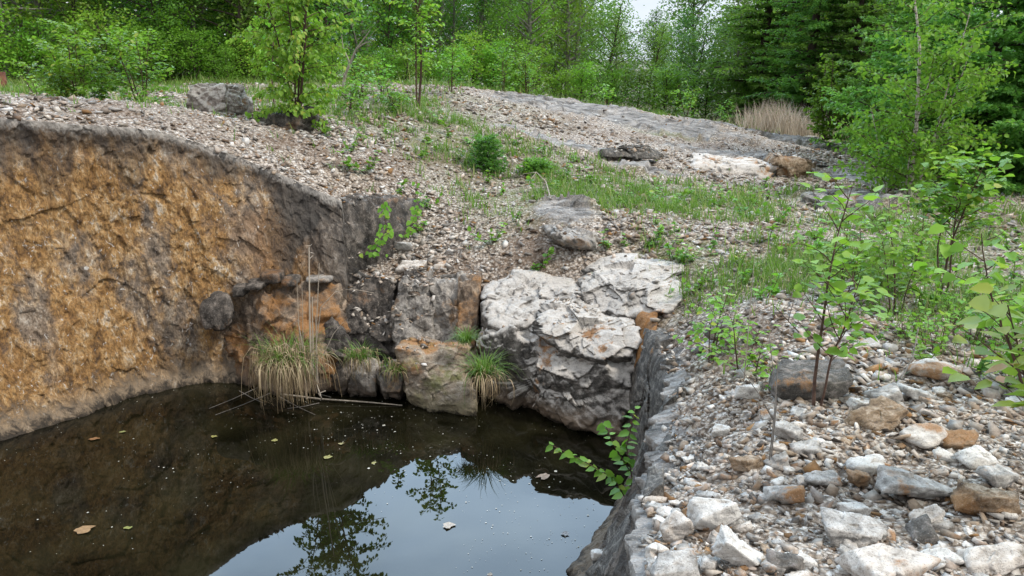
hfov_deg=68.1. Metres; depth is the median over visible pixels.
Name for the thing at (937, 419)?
loose stone
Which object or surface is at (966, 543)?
loose stone
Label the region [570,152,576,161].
seedling
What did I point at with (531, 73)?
sapling
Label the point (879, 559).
stone
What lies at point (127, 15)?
poplar tree
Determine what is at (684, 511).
loose stone
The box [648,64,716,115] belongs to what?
shrub
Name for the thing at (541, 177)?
dead twig
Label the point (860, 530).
stone
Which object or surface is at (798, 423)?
loose stone
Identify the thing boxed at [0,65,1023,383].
grass
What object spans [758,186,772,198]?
seedling
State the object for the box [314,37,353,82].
shrub
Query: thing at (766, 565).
loose stone
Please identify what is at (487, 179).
seedling
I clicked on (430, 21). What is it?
birch tree
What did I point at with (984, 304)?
poplar sapling
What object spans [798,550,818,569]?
stone
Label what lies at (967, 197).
hazel sapling
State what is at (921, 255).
seedling
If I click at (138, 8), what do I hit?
forest tree
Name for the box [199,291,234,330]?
bedrock bulge
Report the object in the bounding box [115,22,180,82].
shrub
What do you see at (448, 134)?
seedling
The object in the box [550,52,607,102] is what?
shrub
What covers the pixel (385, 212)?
vine
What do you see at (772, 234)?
seedling
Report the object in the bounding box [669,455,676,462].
loose stone
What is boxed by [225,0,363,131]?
birch sapling
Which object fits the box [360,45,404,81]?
shrub
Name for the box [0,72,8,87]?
rusty drum
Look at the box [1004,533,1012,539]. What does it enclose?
loose stone
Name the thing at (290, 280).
ledge stone
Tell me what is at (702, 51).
alder tree
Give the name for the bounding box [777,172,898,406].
alder sapling
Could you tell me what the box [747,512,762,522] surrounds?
loose stone
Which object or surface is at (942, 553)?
stone
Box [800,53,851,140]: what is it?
young aspen
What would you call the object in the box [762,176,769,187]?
seedling
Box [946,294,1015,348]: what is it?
weed shrub
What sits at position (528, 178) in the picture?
seedling
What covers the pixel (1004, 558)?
stone
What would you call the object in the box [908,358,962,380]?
stone
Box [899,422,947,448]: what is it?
stone
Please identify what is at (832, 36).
birch tree
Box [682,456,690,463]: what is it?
loose stone
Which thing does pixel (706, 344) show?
stone
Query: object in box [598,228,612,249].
seedling
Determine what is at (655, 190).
seedling
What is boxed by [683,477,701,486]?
loose stone
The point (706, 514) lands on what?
stone
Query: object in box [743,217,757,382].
dry stalk
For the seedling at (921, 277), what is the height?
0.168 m
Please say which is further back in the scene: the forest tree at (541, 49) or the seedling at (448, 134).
the forest tree at (541, 49)
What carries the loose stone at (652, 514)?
on the ground at (580, 210)
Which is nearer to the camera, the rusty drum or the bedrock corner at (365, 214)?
the bedrock corner at (365, 214)
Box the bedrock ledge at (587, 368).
[476,253,683,438]
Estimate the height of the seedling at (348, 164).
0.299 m
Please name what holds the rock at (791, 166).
on the ground at (580, 210)
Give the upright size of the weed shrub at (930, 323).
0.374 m
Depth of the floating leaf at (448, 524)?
5.06 m
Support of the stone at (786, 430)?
on the ground at (580, 210)
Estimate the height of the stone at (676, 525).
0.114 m
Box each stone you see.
[232,283,249,296]
[245,278,268,289]
[260,269,284,283]
[281,274,300,286]
[305,274,333,282]
[323,316,358,394]
[347,354,381,396]
[376,359,405,399]
[394,241,411,250]
[396,259,426,272]
[433,260,446,269]
[591,549,602,560]
[637,495,667,503]
[641,535,654,541]
[644,502,662,510]
[645,543,657,553]
[645,549,656,558]
[646,557,654,571]
[647,511,656,516]
[649,548,699,575]
[651,515,664,525]
[653,542,668,552]
[655,505,671,516]
[659,509,693,541]
[668,500,678,505]
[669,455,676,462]
[676,451,685,457]
[680,508,686,516]
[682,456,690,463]
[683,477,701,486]
[685,445,690,450]
[686,497,742,530]
[687,454,693,460]
[691,416,700,421]
[693,346,703,355]
[696,461,707,470]
[697,490,720,498]
[700,555,717,569]
[701,340,715,350]
[705,320,732,340]
[705,450,714,454]
[709,529,717,542]
[711,423,729,436]
[713,524,764,565]
[728,455,765,471]
[732,520,752,532]
[734,384,759,398]
[740,565,748,570]
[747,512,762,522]
[748,492,757,498]
[760,409,771,422]
[760,543,769,553]
[761,559,785,575]
[763,451,789,471]
[763,485,805,504]
[766,442,787,452]
[766,468,776,477]
[766,548,804,574]
[768,359,853,401]
[771,476,784,485]
[771,539,784,545]
[774,421,803,441]
[783,466,795,471]
[784,570,809,575]
[786,450,796,455]
[788,438,821,454]
[790,406,806,416]
[791,421,806,426]
[796,475,805,484]
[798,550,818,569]
[803,470,842,485]
[813,566,817,573]
[820,507,888,547]
[821,441,835,448]
[830,419,839,425]
[834,543,940,575]
[836,502,870,515]
[836,565,849,574]
[838,544,850,553]
[840,437,851,445]
[842,538,857,549]
[843,395,909,432]
[843,499,856,501]
[845,454,885,475]
[846,397,868,409]
[846,469,870,486]
[856,336,881,348]
[864,382,903,402]
[864,449,874,454]
[875,465,952,499]
[879,509,888,513]
[886,439,895,444]
[887,527,895,541]
[890,508,903,515]
[893,450,905,456]
[896,382,934,400]
[897,443,906,448]
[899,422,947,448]
[905,514,939,544]
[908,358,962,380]
[909,504,945,522]
[918,396,936,403]
[920,547,964,564]
[930,469,948,476]
[932,386,945,392]
[932,417,941,422]
[932,447,957,462]
[932,520,953,530]
[936,392,952,399]
[943,429,979,449]
[949,480,1021,515]
[953,445,998,469]
[956,541,1023,575]
[962,541,973,547]
[973,464,1019,487]
[974,572,988,575]
[981,374,1006,383]
[989,448,997,454]
[1001,512,1018,519]
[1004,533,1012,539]
[1005,396,1023,406]
[1007,460,1016,467]
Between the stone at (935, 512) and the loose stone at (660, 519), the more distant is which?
the loose stone at (660, 519)
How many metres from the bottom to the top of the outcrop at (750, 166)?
0.425 m
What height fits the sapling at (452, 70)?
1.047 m
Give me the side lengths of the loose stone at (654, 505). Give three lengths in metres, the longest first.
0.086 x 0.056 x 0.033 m
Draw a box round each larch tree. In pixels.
[809,0,983,154]
[820,0,1023,192]
[900,0,1023,197]
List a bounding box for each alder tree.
[15,0,139,77]
[210,0,337,75]
[331,0,435,80]
[564,0,660,104]
[619,19,686,111]
[661,16,736,115]
[718,0,799,109]
[838,0,915,77]
[849,0,990,67]
[896,3,1000,122]
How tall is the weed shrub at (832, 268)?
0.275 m
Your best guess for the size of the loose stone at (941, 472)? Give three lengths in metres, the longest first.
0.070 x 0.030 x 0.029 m
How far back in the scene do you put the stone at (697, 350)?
5.26 m
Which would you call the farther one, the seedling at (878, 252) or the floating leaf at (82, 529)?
the seedling at (878, 252)
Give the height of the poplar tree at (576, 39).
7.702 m
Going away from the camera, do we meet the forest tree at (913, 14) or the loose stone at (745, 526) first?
the loose stone at (745, 526)
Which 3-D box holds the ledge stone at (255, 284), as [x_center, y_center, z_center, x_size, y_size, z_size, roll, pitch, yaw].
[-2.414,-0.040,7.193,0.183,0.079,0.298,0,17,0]
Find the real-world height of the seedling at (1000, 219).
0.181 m
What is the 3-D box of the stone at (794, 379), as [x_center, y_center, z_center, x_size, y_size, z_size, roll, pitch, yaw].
[1.565,0.491,4.017,0.403,0.204,0.277,0,17,0]
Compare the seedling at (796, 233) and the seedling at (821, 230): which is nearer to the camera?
the seedling at (821, 230)
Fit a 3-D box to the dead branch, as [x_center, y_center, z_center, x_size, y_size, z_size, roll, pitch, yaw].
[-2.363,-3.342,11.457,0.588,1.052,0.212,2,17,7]
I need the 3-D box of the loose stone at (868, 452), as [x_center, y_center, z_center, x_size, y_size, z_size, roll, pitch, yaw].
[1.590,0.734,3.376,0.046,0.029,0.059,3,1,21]
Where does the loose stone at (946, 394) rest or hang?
on the ground at (580, 210)
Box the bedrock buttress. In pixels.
[628,328,675,459]
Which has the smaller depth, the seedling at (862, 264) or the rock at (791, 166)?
the seedling at (862, 264)
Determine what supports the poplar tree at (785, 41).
on the ground at (580, 210)
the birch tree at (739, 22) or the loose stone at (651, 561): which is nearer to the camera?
the loose stone at (651, 561)
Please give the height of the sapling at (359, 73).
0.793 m
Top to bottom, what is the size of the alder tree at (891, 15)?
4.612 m
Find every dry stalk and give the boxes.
[739,335,778,459]
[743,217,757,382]
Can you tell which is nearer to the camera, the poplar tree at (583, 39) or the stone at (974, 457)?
the stone at (974, 457)
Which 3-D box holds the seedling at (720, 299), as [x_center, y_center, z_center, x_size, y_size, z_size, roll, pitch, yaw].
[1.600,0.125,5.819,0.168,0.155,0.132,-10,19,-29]
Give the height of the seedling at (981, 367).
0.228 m
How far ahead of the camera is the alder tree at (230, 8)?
20.88 m
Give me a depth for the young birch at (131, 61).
8.92 m
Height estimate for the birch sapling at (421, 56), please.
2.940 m
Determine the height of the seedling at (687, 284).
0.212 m
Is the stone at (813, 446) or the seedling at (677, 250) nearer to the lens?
the stone at (813, 446)
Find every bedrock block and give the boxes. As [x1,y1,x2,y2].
[345,274,397,360]
[390,268,434,346]
[428,271,480,364]
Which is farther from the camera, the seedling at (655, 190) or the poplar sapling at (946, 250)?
the seedling at (655, 190)
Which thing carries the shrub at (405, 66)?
on the ground at (580, 210)
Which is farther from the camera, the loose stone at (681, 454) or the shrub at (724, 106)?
the shrub at (724, 106)
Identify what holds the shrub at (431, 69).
on the ground at (580, 210)
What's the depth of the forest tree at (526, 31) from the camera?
36.68 m
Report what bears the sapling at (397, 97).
on the ground at (580, 210)
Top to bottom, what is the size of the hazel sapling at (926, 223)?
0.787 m
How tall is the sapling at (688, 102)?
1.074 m
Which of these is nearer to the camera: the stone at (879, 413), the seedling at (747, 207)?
the stone at (879, 413)
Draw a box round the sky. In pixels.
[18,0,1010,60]
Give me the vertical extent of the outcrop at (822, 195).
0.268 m
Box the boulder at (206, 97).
[186,83,253,114]
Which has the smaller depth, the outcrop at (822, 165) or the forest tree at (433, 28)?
the outcrop at (822, 165)
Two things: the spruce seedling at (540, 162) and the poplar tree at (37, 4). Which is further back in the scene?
the poplar tree at (37, 4)
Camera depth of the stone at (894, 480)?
2.99 m
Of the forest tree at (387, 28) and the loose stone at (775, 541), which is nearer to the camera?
the loose stone at (775, 541)
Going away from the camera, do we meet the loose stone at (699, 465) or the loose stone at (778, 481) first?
the loose stone at (778, 481)
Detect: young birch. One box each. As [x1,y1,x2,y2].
[4,18,143,100]
[13,72,49,94]
[83,23,174,105]
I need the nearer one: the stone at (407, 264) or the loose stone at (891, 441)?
the loose stone at (891, 441)
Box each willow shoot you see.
[545,406,640,498]
[757,366,776,389]
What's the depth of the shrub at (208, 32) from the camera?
19.35 m
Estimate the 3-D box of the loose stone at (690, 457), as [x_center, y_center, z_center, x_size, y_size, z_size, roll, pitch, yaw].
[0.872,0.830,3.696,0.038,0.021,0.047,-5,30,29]
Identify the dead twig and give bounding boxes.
[518,172,550,199]
[771,300,798,332]
[900,327,918,379]
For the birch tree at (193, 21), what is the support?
on the ground at (580, 210)
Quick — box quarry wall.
[0,118,675,575]
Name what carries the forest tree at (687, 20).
on the ground at (580, 210)
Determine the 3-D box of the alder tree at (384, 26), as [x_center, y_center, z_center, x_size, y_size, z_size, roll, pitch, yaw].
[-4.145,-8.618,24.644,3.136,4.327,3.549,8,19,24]
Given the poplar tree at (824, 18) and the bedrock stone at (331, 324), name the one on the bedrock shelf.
the bedrock stone at (331, 324)
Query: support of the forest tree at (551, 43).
on the ground at (580, 210)
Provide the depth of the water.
5.48 m
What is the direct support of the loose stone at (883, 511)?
on the ground at (580, 210)
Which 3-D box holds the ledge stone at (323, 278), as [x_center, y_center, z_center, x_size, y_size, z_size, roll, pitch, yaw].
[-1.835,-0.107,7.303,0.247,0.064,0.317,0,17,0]
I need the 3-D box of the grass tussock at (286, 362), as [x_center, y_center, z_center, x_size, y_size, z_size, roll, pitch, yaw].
[-1.939,0.676,6.637,0.984,0.774,0.953,0,17,0]
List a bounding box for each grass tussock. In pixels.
[231,322,343,409]
[334,338,386,380]
[378,355,418,387]
[446,340,519,406]
[447,324,480,350]
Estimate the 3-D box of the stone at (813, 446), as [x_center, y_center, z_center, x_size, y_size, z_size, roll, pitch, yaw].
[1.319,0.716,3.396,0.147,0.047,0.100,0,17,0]
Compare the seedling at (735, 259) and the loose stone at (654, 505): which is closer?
the loose stone at (654, 505)
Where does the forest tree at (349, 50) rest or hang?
on the ground at (580, 210)
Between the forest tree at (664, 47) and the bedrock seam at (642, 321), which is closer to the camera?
the bedrock seam at (642, 321)
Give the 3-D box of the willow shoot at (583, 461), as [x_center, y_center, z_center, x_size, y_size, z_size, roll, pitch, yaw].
[0.546,1.133,4.742,0.706,0.655,0.192,-10,20,-30]
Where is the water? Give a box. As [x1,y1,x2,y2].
[0,382,630,575]
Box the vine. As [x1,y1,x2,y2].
[359,180,423,257]
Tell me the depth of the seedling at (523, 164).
9.59 m
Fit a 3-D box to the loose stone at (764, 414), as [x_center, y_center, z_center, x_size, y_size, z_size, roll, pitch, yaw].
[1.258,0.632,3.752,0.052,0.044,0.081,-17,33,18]
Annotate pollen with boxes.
[4,395,593,571]
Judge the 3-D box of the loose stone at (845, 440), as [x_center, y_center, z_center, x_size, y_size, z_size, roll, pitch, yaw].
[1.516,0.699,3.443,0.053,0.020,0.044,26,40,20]
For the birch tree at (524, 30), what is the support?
on the ground at (580, 210)
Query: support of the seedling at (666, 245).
on the ground at (580, 210)
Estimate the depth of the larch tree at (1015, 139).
11.02 m
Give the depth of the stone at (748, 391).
3.98 m
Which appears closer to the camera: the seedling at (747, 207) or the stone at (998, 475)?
the stone at (998, 475)
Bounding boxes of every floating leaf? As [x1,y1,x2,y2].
[74,525,93,533]
[443,522,455,527]
[537,473,549,479]
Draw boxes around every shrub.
[0,1,31,78]
[0,12,75,77]
[0,35,42,78]
[35,16,108,79]
[37,1,158,79]
[39,48,74,81]
[105,22,148,79]
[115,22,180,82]
[133,0,220,82]
[160,22,222,80]
[175,22,244,78]
[203,43,246,81]
[221,22,285,80]
[237,28,290,80]
[270,30,315,80]
[301,50,343,81]
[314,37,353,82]
[348,53,387,82]
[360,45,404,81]
[388,39,433,82]
[418,51,446,83]
[422,39,482,86]
[436,24,519,87]
[457,26,524,90]
[489,35,573,94]
[500,76,524,91]
[539,62,582,98]
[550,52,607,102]
[571,66,621,102]
[592,49,655,107]
[615,64,661,110]
[620,48,691,115]
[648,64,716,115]
[678,53,734,117]
[706,94,740,118]
[721,80,757,112]
[733,84,777,116]
[810,254,854,274]
[842,286,896,311]
[877,302,938,339]
[899,311,963,353]
[926,294,971,324]
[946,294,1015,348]
[955,277,1015,314]
[972,302,1023,348]
[975,349,1023,388]
[1004,276,1023,313]
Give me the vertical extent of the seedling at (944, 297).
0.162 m
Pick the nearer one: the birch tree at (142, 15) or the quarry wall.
the quarry wall
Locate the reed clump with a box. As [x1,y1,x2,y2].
[297,244,372,398]
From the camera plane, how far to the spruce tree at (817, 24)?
20.68 m
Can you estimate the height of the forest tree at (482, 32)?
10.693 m
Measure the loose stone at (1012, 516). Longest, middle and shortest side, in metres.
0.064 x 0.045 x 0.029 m
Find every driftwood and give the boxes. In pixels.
[209,388,255,408]
[216,393,269,414]
[280,394,401,405]
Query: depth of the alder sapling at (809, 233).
5.40 m
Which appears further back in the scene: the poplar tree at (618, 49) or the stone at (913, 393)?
the poplar tree at (618, 49)
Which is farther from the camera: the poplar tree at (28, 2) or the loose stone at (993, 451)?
the poplar tree at (28, 2)
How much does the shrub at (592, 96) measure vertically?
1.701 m
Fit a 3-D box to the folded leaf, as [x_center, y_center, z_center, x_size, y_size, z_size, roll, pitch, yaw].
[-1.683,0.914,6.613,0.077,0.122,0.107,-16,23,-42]
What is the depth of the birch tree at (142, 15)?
24.04 m
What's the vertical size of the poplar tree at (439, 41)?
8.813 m
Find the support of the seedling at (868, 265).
on the ground at (580, 210)
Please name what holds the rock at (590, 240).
on the ground at (580, 210)
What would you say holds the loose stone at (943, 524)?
on the ground at (580, 210)
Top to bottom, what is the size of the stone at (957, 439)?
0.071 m
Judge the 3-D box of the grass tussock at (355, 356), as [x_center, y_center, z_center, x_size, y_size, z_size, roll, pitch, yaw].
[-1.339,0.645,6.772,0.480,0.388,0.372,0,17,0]
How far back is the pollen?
5.62 m
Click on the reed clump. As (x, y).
(310, 343)
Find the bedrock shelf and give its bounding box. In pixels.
[222,281,350,395]
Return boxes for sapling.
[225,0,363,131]
[243,2,299,104]
[331,78,368,113]
[340,54,379,97]
[360,58,395,93]
[373,80,414,113]
[385,0,444,105]
[428,35,468,91]
[486,43,527,90]
[510,49,541,93]
[592,83,616,103]
[667,81,701,116]
[673,279,752,362]
[704,312,787,375]
[713,99,739,120]
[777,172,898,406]
[804,199,907,295]
[843,187,944,314]
[890,185,954,274]
[902,143,1022,294]
[913,223,1023,396]
[939,245,1023,407]
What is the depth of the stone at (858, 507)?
2.86 m
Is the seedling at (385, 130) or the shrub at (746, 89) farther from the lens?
the shrub at (746, 89)
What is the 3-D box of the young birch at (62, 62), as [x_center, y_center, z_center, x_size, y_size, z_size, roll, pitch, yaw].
[-5.167,-2.598,9.093,1.214,1.207,1.487,0,17,0]
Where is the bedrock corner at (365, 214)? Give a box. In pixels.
[313,191,422,283]
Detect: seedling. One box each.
[324,113,332,135]
[336,148,353,170]
[343,136,358,152]
[347,150,381,173]
[353,110,369,121]
[355,127,371,138]
[382,123,394,134]
[395,178,407,193]
[413,214,427,232]
[418,139,430,159]
[419,193,442,209]
[421,127,431,144]
[428,111,445,124]
[441,121,452,136]
[448,149,464,158]
[467,132,509,179]
[467,222,506,243]
[485,167,491,184]
[500,182,505,194]
[511,207,521,218]
[512,130,524,144]
[517,155,553,179]
[518,160,528,174]
[525,176,544,193]
[530,247,554,271]
[533,140,547,153]
[542,163,571,178]
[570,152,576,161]
[584,163,595,183]
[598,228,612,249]
[620,231,627,246]
[625,183,633,196]
[644,224,663,247]
[648,187,663,200]
[652,209,660,224]
[663,242,680,260]
[670,241,692,259]
[671,221,680,231]
[672,188,688,204]
[673,234,683,243]
[679,247,685,264]
[682,269,711,291]
[684,248,703,262]
[688,183,694,194]
[706,191,717,206]
[707,244,717,254]
[710,230,719,248]
[715,296,728,310]
[716,184,733,200]
[730,252,746,262]
[732,198,766,217]
[738,263,759,275]
[738,269,749,286]
[752,272,782,299]
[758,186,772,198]
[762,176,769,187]
[766,223,778,239]
[772,207,790,220]
[793,223,800,241]
[811,219,827,239]
[811,226,825,254]
[820,281,847,296]
[824,242,839,255]
[854,262,873,283]
[856,261,875,275]
[866,212,894,221]
[867,230,889,248]
[874,216,892,228]
[874,246,883,267]
[876,326,888,340]
[884,258,905,279]
[890,273,922,289]
[905,238,925,260]
[909,335,946,358]
[911,285,931,314]
[920,282,931,306]
[928,281,942,307]
[931,241,944,267]
[940,288,955,305]
[949,235,971,252]
[970,257,986,278]
[974,340,1005,372]
[982,213,997,227]
[996,208,1003,222]
[1000,232,1010,249]
[1009,258,1023,287]
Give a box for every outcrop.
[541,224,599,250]
[599,144,663,159]
[687,152,778,177]
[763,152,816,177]
[786,154,830,167]
[801,193,861,212]
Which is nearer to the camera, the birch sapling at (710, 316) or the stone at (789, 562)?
the stone at (789, 562)
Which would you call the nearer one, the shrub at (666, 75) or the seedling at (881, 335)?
the seedling at (881, 335)
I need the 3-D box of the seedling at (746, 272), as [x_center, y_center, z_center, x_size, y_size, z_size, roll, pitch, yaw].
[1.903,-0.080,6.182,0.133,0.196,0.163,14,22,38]
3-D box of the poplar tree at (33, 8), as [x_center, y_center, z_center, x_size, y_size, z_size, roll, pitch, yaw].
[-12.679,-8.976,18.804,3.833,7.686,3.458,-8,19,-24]
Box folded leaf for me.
[316,385,325,398]
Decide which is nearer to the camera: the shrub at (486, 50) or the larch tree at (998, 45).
the larch tree at (998, 45)
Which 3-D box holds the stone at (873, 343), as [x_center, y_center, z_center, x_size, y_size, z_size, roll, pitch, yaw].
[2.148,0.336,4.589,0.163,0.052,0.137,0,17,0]
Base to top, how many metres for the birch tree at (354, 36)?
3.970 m
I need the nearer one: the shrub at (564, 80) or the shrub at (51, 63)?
the shrub at (51, 63)
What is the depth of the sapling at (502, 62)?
18.27 m
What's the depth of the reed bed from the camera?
18.83 m
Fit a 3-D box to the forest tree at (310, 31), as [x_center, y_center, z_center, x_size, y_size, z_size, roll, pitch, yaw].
[-8.648,-12.889,29.957,6.303,9.362,6.156,1,17,4]
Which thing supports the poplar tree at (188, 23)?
on the ground at (580, 210)
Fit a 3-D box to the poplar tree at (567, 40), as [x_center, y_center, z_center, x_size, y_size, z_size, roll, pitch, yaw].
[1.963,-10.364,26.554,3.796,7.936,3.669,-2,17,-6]
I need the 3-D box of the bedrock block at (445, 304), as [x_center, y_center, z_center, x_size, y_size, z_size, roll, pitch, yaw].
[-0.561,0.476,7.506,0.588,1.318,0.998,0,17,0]
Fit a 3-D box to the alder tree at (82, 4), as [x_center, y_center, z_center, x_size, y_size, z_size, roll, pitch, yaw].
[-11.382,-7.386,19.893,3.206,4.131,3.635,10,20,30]
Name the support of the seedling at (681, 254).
on the ground at (580, 210)
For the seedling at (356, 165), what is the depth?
8.32 m
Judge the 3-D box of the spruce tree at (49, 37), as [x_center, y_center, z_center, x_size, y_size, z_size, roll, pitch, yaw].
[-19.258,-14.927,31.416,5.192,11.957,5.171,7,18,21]
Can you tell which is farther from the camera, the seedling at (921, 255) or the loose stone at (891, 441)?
the seedling at (921, 255)
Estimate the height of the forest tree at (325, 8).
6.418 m
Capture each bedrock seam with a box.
[456,271,482,346]
[634,311,657,370]
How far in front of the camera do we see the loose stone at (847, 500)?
2.99 m
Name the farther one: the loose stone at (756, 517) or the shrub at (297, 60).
the shrub at (297, 60)
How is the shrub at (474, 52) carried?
on the ground at (580, 210)
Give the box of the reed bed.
[710,97,848,137]
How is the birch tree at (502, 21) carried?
on the ground at (580, 210)
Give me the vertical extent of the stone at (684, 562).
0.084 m
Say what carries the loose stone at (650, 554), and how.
on the ground at (580, 210)
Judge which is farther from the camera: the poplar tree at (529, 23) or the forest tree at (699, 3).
the forest tree at (699, 3)
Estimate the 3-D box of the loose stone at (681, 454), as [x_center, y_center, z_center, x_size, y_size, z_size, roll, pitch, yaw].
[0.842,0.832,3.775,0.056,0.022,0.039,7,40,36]
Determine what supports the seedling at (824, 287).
on the ground at (580, 210)
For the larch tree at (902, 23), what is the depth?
15.71 m
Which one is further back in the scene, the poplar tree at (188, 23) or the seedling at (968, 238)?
the poplar tree at (188, 23)
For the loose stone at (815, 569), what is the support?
on the ground at (580, 210)
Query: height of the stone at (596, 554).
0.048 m
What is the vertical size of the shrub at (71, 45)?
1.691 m
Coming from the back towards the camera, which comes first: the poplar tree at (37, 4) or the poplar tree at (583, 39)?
the poplar tree at (583, 39)
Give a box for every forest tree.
[7,0,209,72]
[69,0,234,76]
[157,0,302,78]
[212,0,358,73]
[263,4,368,75]
[268,0,388,77]
[333,10,371,77]
[334,0,383,76]
[338,0,455,79]
[346,0,475,79]
[366,0,481,78]
[433,0,470,83]
[434,0,588,88]
[445,0,521,86]
[488,7,563,88]
[522,0,629,95]
[539,1,608,88]
[542,0,644,92]
[605,18,644,96]
[618,6,677,97]
[631,0,729,94]
[645,24,675,92]
[657,5,707,100]
[690,11,743,102]
[694,0,864,89]
[884,1,994,69]
[973,8,1022,51]
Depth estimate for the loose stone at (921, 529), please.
2.71 m
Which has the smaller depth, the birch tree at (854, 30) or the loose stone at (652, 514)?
the loose stone at (652, 514)
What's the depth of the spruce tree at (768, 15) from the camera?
23.54 m
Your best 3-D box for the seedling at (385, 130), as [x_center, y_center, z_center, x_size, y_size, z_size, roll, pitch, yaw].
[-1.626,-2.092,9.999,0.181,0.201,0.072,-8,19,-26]
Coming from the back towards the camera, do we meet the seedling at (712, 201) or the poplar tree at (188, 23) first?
the poplar tree at (188, 23)
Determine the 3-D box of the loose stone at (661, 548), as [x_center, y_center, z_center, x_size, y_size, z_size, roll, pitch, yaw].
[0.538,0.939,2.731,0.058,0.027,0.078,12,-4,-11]
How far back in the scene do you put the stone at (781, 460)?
3.27 m
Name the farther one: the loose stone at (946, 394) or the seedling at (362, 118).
the seedling at (362, 118)
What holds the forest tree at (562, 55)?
on the ground at (580, 210)
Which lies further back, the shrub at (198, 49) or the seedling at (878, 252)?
the shrub at (198, 49)
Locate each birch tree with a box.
[1,0,57,69]
[22,0,90,64]
[116,0,185,64]
[127,0,237,73]
[330,0,384,78]
[333,0,404,78]
[378,0,456,81]
[468,0,532,86]
[492,0,569,94]
[691,0,773,112]
[710,0,779,111]
[781,3,885,102]
[821,0,1023,198]
[828,2,910,71]
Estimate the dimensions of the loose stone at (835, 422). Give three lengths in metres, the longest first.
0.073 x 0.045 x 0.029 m
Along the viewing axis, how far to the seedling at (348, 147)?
8.59 m
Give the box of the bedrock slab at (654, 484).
[584,365,685,575]
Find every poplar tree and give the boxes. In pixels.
[0,0,64,78]
[2,0,77,68]
[3,0,75,71]
[60,0,147,71]
[143,1,236,61]
[395,0,476,82]
[427,0,479,83]
[434,0,516,85]
[473,0,557,88]
[488,0,572,93]
[525,0,609,97]
[534,0,616,97]
[540,0,610,97]
[600,7,634,98]
[711,0,774,92]
[760,0,805,101]
[770,4,843,89]
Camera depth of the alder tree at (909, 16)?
21.78 m
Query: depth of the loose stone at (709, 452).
3.62 m
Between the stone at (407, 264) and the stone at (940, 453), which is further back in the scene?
the stone at (407, 264)
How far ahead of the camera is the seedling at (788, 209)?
8.05 m
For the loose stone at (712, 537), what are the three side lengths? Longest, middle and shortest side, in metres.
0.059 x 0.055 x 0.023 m
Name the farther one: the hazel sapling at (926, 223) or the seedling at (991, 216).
the seedling at (991, 216)
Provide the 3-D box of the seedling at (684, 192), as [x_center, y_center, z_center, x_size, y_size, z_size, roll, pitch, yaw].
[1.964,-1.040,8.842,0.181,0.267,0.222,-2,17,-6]
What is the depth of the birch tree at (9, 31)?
24.66 m
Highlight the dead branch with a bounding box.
[340,30,373,101]
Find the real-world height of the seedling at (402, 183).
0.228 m
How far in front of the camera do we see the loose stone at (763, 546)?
2.63 m
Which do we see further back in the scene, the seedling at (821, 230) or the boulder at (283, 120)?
the boulder at (283, 120)
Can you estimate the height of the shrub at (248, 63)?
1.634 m
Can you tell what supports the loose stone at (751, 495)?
on the ground at (580, 210)
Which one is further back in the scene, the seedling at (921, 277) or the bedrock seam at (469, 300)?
the bedrock seam at (469, 300)
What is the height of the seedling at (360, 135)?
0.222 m
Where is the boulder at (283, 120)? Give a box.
[255,106,327,132]
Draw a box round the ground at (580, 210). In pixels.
[0,60,1023,575]
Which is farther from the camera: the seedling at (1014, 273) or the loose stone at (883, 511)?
the seedling at (1014, 273)
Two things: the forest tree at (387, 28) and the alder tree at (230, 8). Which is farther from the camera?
the forest tree at (387, 28)
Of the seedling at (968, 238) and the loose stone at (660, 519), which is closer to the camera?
the loose stone at (660, 519)
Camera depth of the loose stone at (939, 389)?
3.93 m
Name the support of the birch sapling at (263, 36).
on the ground at (580, 210)
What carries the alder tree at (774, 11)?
on the ground at (580, 210)
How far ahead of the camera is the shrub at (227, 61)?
18.22 m
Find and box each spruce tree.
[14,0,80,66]
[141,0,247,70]
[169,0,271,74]
[691,0,819,123]
[729,0,883,139]
[792,0,912,138]
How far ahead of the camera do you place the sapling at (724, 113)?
20.44 m
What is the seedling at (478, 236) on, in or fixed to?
on the ground at (580, 210)
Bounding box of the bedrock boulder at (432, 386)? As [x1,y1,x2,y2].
[394,336,480,415]
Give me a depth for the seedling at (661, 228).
7.26 m
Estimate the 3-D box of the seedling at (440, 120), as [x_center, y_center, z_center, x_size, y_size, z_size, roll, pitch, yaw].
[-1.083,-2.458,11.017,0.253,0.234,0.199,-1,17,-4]
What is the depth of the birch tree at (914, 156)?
10.01 m
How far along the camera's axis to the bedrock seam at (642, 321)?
6.28 m

